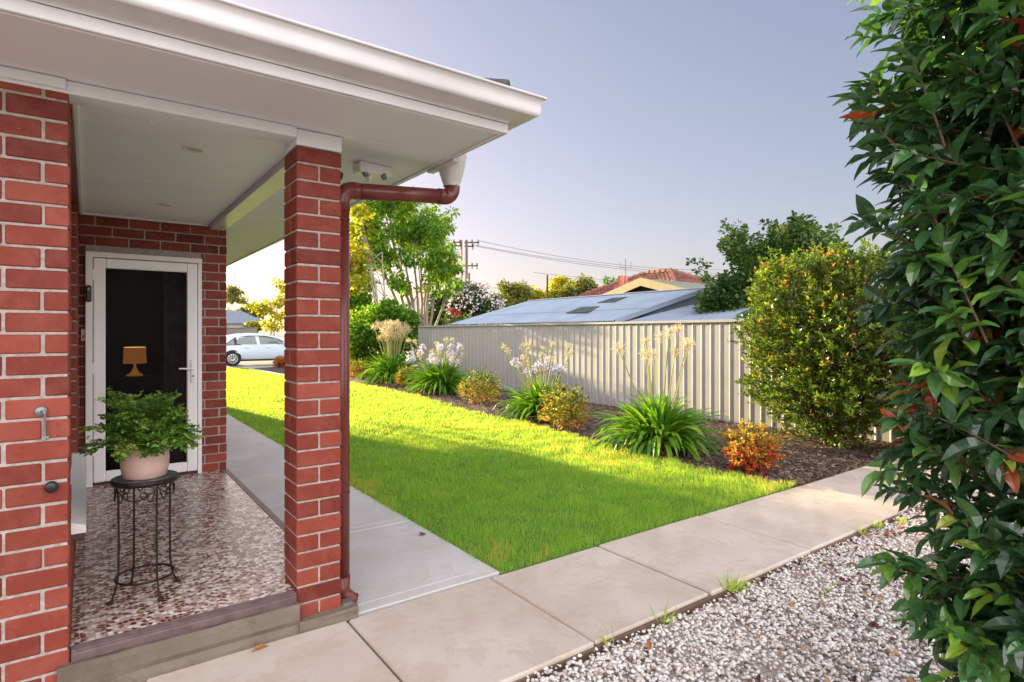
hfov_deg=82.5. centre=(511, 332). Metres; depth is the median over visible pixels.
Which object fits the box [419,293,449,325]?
round shrub
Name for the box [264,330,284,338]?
picket fence
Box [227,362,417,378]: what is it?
kerb
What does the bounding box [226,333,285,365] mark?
parked car
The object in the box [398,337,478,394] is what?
agapanthus
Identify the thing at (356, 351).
round shrub
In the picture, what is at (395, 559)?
side path
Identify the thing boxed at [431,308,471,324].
rose bush
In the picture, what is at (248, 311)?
skyline tree
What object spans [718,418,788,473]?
nandina bush
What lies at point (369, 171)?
security sensor
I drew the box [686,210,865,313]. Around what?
backyard tree
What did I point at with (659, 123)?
sky
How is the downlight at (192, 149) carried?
attached to the brick house at (284, 122)
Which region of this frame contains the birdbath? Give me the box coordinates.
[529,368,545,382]
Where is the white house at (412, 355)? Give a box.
[377,295,458,360]
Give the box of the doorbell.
[86,285,91,301]
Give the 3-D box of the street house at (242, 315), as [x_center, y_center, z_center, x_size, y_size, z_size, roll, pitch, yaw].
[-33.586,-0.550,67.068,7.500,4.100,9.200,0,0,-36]
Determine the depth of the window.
3.22 m
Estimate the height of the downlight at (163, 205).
0.008 m
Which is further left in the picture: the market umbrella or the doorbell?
the doorbell
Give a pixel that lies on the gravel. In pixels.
(796, 591)
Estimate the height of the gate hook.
0.138 m
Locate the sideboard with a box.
[105,373,163,454]
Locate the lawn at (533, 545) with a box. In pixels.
[226,369,794,574]
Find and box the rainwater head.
[427,153,466,186]
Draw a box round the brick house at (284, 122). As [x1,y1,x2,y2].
[0,0,546,681]
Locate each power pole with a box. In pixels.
[448,239,478,292]
[546,275,547,298]
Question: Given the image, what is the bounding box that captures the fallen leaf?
[251,644,267,651]
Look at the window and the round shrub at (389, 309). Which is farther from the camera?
the round shrub at (389, 309)
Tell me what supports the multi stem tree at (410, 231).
on the ground
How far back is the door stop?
2.33 m
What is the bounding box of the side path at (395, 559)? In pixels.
[226,414,498,616]
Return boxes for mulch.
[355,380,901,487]
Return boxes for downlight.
[156,203,172,206]
[182,145,204,152]
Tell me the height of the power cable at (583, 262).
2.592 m
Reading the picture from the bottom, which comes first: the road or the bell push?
the road
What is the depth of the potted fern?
2.84 m
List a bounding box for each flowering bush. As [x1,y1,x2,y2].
[240,320,262,332]
[443,278,506,324]
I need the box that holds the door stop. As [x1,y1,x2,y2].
[44,481,58,492]
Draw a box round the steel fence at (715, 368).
[418,317,948,442]
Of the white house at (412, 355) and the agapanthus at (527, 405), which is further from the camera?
the white house at (412, 355)
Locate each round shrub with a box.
[350,288,372,351]
[350,305,382,369]
[353,294,423,361]
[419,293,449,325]
[726,238,930,449]
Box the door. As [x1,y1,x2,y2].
[85,251,201,487]
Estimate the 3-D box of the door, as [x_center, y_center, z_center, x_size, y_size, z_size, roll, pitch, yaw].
[-3.269,0.312,5.218,0.884,2.004,0.194,0,0,-36]
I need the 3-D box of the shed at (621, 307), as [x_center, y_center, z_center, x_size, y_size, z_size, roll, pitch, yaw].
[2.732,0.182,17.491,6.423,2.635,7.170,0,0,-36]
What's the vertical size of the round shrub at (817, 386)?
2.762 m
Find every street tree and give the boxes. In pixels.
[226,283,250,305]
[243,277,285,335]
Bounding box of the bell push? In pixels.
[81,329,84,340]
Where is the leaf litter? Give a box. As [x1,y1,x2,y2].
[614,492,1014,681]
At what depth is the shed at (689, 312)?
12.24 m
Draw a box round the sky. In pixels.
[226,0,980,334]
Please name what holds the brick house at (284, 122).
on the ground
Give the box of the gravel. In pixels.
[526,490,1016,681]
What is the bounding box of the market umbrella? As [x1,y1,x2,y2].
[737,292,803,317]
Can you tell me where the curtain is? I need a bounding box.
[164,272,185,462]
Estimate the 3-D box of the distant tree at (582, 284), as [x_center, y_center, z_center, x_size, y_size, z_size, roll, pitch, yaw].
[4.540,-1.258,40.063,2.928,5.757,3.218,0,0,-36]
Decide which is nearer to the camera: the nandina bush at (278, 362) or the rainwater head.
the rainwater head
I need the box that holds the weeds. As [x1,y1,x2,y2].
[596,507,968,648]
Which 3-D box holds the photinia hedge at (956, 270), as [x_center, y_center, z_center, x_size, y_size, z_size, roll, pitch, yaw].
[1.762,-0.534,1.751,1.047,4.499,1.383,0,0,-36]
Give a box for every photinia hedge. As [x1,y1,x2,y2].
[827,0,1023,681]
[894,317,1013,456]
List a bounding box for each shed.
[450,287,704,324]
[626,298,853,321]
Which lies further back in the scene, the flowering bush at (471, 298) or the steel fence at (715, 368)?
the flowering bush at (471, 298)
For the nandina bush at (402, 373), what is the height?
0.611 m
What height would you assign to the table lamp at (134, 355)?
0.313 m
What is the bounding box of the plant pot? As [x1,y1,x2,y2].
[120,443,169,480]
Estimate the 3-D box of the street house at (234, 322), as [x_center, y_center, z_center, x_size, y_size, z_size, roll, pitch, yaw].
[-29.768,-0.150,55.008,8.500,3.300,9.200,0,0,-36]
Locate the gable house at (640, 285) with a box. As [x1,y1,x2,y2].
[581,278,708,322]
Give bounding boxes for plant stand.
[106,470,180,605]
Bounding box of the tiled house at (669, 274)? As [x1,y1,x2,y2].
[545,259,715,322]
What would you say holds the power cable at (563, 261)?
attached to the power pole at (463, 246)
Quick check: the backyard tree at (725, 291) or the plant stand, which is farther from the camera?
the backyard tree at (725, 291)
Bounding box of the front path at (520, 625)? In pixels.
[146,458,983,681]
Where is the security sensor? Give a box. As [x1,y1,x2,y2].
[352,161,391,181]
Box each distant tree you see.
[488,293,513,323]
[495,278,535,323]
[524,284,553,323]
[544,275,575,297]
[555,272,598,297]
[599,275,617,284]
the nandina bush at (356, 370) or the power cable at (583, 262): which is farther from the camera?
the power cable at (583, 262)
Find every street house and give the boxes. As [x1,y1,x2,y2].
[226,310,261,321]
[226,314,249,327]
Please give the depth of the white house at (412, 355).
31.54 m
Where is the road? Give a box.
[227,360,410,366]
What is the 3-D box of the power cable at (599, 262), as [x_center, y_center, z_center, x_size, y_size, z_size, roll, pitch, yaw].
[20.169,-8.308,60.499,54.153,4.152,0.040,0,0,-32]
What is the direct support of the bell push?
attached to the brick house at (284, 122)
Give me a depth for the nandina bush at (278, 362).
25.10 m
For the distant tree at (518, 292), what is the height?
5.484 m
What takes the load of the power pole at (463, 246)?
on the ground
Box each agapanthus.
[351,318,426,383]
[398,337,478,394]
[494,341,588,422]
[587,322,728,461]
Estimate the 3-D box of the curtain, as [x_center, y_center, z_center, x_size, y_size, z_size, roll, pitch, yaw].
[-3.288,0.225,5.768,0.260,2.150,0.078,0,0,-36]
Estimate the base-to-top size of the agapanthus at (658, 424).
1.789 m
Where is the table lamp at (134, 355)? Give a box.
[123,347,146,375]
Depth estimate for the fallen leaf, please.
2.77 m
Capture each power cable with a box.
[476,245,717,273]
[476,246,714,275]
[478,240,730,269]
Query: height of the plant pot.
0.176 m
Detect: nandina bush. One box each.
[272,355,285,367]
[350,358,370,378]
[394,366,415,386]
[456,366,502,403]
[537,377,590,429]
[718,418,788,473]
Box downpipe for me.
[340,182,459,603]
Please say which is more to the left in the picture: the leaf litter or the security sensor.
the security sensor
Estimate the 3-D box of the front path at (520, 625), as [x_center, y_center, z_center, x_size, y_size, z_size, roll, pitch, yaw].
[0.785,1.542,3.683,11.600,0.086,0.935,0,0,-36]
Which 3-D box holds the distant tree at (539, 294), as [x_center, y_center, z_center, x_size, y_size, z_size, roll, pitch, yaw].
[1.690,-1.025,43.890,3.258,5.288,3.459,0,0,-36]
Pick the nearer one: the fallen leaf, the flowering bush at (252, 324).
the fallen leaf
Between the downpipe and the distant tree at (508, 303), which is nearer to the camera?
the downpipe
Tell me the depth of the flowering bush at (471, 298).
23.36 m
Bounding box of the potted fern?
[78,386,203,461]
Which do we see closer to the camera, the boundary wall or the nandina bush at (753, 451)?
the nandina bush at (753, 451)
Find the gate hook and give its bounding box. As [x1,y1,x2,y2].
[34,406,49,439]
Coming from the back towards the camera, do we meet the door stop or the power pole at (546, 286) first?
the power pole at (546, 286)
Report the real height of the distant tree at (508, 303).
4.508 m
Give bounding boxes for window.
[70,124,86,539]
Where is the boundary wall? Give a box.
[226,327,256,334]
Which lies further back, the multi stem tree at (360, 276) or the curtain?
the multi stem tree at (360, 276)
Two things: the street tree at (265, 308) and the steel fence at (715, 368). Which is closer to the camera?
the steel fence at (715, 368)
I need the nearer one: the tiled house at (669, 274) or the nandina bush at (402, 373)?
the nandina bush at (402, 373)
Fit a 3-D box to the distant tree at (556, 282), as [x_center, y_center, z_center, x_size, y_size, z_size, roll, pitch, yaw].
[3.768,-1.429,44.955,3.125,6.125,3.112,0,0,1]
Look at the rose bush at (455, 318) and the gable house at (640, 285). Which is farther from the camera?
the gable house at (640, 285)
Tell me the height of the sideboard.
0.880 m
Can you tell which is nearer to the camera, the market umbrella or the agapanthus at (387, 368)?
the market umbrella
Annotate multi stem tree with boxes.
[350,185,466,359]
[350,202,385,303]
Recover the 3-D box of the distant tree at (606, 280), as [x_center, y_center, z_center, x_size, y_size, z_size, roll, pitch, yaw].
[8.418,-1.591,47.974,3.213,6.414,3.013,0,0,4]
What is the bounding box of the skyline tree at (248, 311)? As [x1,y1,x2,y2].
[234,302,267,319]

